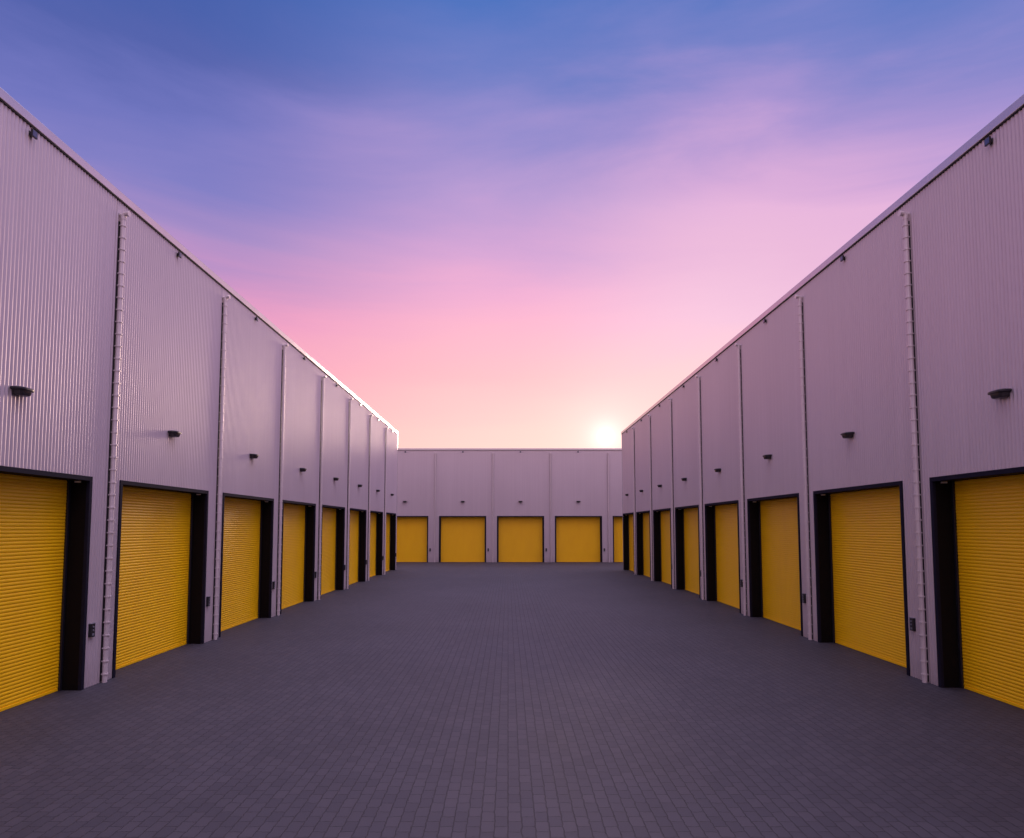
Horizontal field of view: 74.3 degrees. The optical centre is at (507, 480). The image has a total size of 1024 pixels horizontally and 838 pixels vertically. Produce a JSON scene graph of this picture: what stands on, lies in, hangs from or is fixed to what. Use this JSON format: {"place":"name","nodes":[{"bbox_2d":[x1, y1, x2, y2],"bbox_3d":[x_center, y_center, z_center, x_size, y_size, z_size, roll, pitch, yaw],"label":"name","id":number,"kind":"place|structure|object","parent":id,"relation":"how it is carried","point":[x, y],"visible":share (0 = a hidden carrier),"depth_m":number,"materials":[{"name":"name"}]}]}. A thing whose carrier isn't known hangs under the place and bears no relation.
{"place":"outdoors","nodes":[
{"label":"outdoors","id":0,"kind":"place"},
{"bbox_2d":[0,87,397,711],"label":"warehouse","id":1,"kind":"structure","parent":0,"point":[132,530],"depth_m":14.86,"materials":[{"name":"silver metal"}]},
{"bbox_2d":[10,386,34,396],"bbox_3d":[-7.848,-1.435,10.932,0.217,0.140,0.365,0,-4,0],"label":"wall lamp","id":2,"kind":"object","parent":1,"relation":"attached to","point":[21,391],"visible":1,"depth_m":10.83,"materials":[{"name":"black metal"}]},
{"bbox_2d":[29,128,37,139],"bbox_3d":[-7.908,-5.756,11.232,0.098,0.124,0.124,0,-4,0],"label":"floodlight","id":3,"kind":"object","parent":1,"relation":"attached to","point":[33,133],"visible":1,"depth_m":11.21,"materials":[{"name":"black glass"}]},
{"bbox_2d":[0,466,92,711],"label":"roller door","id":4,"kind":"structure","parent":1,"relation":"in","point":[45,516],"depth_m":12.05,"materials":[{"name":"yellow metal"}]},
{"bbox_2d":[88,623,94,636],"bbox_3d":[-7.918,2.851,12.856,0.078,0.262,0.132,0,-4,0],"label":"switch box","id":5,"kind":"object","parent":1,"relation":"attached to","point":[91,629],"visible":1,"depth_m":12.80,"materials":[{"name":"grey plastic"}]},
{"bbox_2d":[112,480,208,677],"bbox_3d":[-8.178,2.122,15.698,0.534,3.979,4.070,0,-4,0],"label":"roller door","id":6,"kind":"structure","parent":1,"relation":"in","point":[161,560],"depth_m":16.04,"materials":[{"name":"yellow metal"}]},
{"bbox_2d":[168,430,181,436],"bbox_3d":[-7.848,-1.089,15.920,0.217,0.140,0.365,0,-4,0],"label":"wall lamp","id":7,"kind":"object","parent":1,"relation":"attached to","point":[172,433],"visible":1,"depth_m":15.80,"materials":[{"name":"black metal"}]},
{"bbox_2d":[206,596,209,606],"bbox_3d":[-7.918,3.196,17.844,0.078,0.262,0.132,0,-4,0],"label":"switch box","id":8,"kind":"object","parent":1,"relation":"attached to","point":[207,601],"visible":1,"depth_m":17.79,"materials":[{"name":"grey plastic"}]},
{"bbox_2d":[218,493,273,637],"bbox_3d":[-8.178,2.468,20.686,0.534,3.979,4.070,0,-4,0],"label":"roller door","id":9,"kind":"structure","parent":1,"relation":"in","point":[247,521],"depth_m":21.40,"materials":[{"name":"yellow metal"}]},
{"bbox_2d":[250,454,258,458],"bbox_3d":[-7.848,-0.743,20.908,0.217,0.140,0.365,0,-4,0],"label":"wall lamp","id":10,"kind":"object","parent":1,"relation":"attached to","point":[253,456],"visible":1,"depth_m":20.79,"materials":[{"name":"black metal"}]},
{"bbox_2d":[280,500,315,613],"bbox_3d":[-8.178,2.813,25.674,0.534,3.979,4.070,0,-4,0],"label":"roller door","id":11,"kind":"structure","parent":1,"relation":"in","point":[298,518],"depth_m":26.69,"materials":[{"name":"yellow metal"}]},
{"bbox_2d":[320,505,344,598],"bbox_3d":[-8.178,3.159,30.662,0.534,3.979,4.070,0,-4,0],"label":"roller door","id":12,"kind":"structure","parent":1,"relation":"in","point":[333,517],"depth_m":32.01,"materials":[{"name":"yellow metal"}]},
{"bbox_2d":[348,508,366,587],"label":"roller door","id":13,"kind":"structure","parent":1,"relation":"in","point":[357,524],"depth_m":37.33,"materials":[{"name":"yellow metal"}]},
{"bbox_2d":[369,510,382,576],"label":"roller door","id":14,"kind":"structure","parent":1,"relation":"in","point":[376,517],"depth_m":42.46,"materials":[{"name":"yellow metal"}]},
{"bbox_2d":[385,512,395,571],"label":"roller door","id":15,"kind":"structure","parent":1,"relation":"in","point":[390,562],"depth_m":47.48,"materials":[{"name":"yellow metal"}]},
{"bbox_2d":[396,448,622,561],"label":"warehouse","id":16,"kind":"structure","parent":0,"point":[492,487],"depth_m":58.56,"materials":[{"name":"silver metal"}]},
{"bbox_2d":[396,516,427,561],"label":"roller door","id":17,"kind":"structure","parent":16,"relation":"in","point":[412,531],"depth_m":58.59,"materials":[{"name":"yellow metal"}]},
{"bbox_2d":[439,516,485,561],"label":"roller door","id":18,"kind":"structure","parent":16,"relation":"in","point":[461,538],"depth_m":58.59,"materials":[{"name":"yellow metal"}]},
{"bbox_2d":[497,516,543,561],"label":"roller door","id":19,"kind":"structure","parent":16,"relation":"in","point":[519,538],"depth_m":58.59,"materials":[{"name":"yellow metal"}]},
{"bbox_2d":[555,516,601,561],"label":"roller door","id":20,"kind":"structure","parent":16,"relation":"in","point":[577,538],"depth_m":58.59,"materials":[{"name":"yellow metal"}]},
{"bbox_2d":[613,516,622,561],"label":"roller door","id":21,"kind":"structure","parent":16,"relation":"in","point":[617,520],"depth_m":58.57,"materials":[{"name":"yellow metal"}]},
{"bbox_2d":[0,562,1023,837],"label":"ground","id":22,"kind":"structure","parent":0,"point":[508,700],"depth_m":10.05,"materials":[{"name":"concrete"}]},
{"bbox_2d":[0,0,1023,447],"label":"sky","id":23,"kind":"structure","parent":0,"point":[494,223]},
{"bbox_2d":[621,94,1023,708],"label":"warehouse","id":24,"kind":"structure","parent":0,"point":[894,341],"depth_m":15.07,"materials":[{"name":"silver metal"}]},
{"bbox_2d":[623,512,634,573],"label":"roller door","id":25,"kind":"structure","parent":24,"relation":"in","point":[628,518],"depth_m":47.67,"materials":[{"name":"yellow metal"}]},
{"bbox_2d":[636,510,650,579],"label":"roller door","id":26,"kind":"structure","parent":24,"relation":"in","point":[642,517],"depth_m":42.66,"materials":[{"name":"yellow metal"}]},
{"bbox_2d":[653,508,671,587],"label":"roller door","id":27,"kind":"structure","parent":24,"relation":"in","point":[661,517],"depth_m":37.43,"materials":[{"name":"yellow metal"}]},
{"bbox_2d":[675,505,700,597],"bbox_3d":[8.429,3.174,30.872,0.534,3.979,4.070,0,-4,0],"label":"roller door","id":28,"kind":"structure","parent":24,"relation":"in","point":[687,544],"depth_m":32.07,"materials":[{"name":"yellow metal"}]},
{"bbox_2d":[705,500,740,612],"bbox_3d":[8.429,2.828,25.884,0.534,3.979,4.070,0,-4,0],"label":"roller door","id":29,"kind":"structure","parent":24,"relation":"in","point":[722,546],"depth_m":26.84,"materials":[{"name":"yellow metal"}]},
{"bbox_2d":[762,454,771,458],"bbox_3d":[8.100,-0.729,21.119,0.217,0.140,0.365,0,-4,0],"label":"wall lamp","id":30,"kind":"object","parent":24,"relation":"attached to","point":[767,456],"visible":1,"depth_m":21.00,"materials":[{"name":"black metal"}]},
{"bbox_2d":[747,493,802,635],"bbox_3d":[8.429,2.482,20.896,0.534,3.979,4.070,0,-4,0],"label":"roller door","id":31,"kind":"structure","parent":24,"relation":"in","point":[774,546],"depth_m":21.55,"materials":[{"name":"yellow metal"}]},
{"bbox_2d":[802,593,805,602],"bbox_3d":[8.169,3.251,18.623,0.078,0.262,0.132,0,-4,0],"label":"switch box","id":32,"kind":"object","parent":24,"relation":"attached to","point":[803,597],"visible":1,"depth_m":18.59,"materials":[{"name":"grey plastic"}]},
{"bbox_2d":[840,432,853,438],"bbox_3d":[8.100,-1.074,16.131,0.217,0.140,0.365,0,-4,0],"label":"wall lamp","id":33,"kind":"object","parent":24,"relation":"attached to","point":[846,435],"visible":1,"depth_m":16.03,"materials":[{"name":"black metal"}]},
{"bbox_2d":[813,481,909,675],"bbox_3d":[8.429,2.137,15.908,0.534,3.979,4.070,0,-4,0],"label":"roller door","id":34,"kind":"structure","parent":24,"relation":"in","point":[859,531],"depth_m":16.25,"materials":[{"name":"yellow metal"}]},
{"bbox_2d":[909,617,915,630],"bbox_3d":[8.169,2.905,13.635,0.078,0.262,0.132,0,-4,0],"label":"switch box","id":35,"kind":"object","parent":24,"relation":"attached to","point":[912,623],"visible":1,"depth_m":13.59,"materials":[{"name":"grey plastic"}]},
{"bbox_2d":[929,466,1023,708],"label":"roller door","id":36,"kind":"structure","parent":24,"relation":"in","point":[977,518],"depth_m":12.22,"materials":[{"name":"yellow metal"}]},
{"bbox_2d":[984,136,992,146],"bbox_3d":[8.159,-5.742,11.442,0.098,0.124,0.124,0,-4,0],"label":"floodlight","id":37,"kind":"object","parent":24,"relation":"attached to","point":[988,140],"visible":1,"depth_m":11.42,"materials":[{"name":"black glass"}]},
{"bbox_2d":[988,388,1011,398],"bbox_3d":[8.100,-1.420,11.143,0.217,0.140,0.365,0,-4,0],"label":"wall lamp","id":38,"kind":"object","parent":24,"relation":"attached to","point":[1000,393],"visible":1,"depth_m":11.04,"materials":[{"name":"black metal"}]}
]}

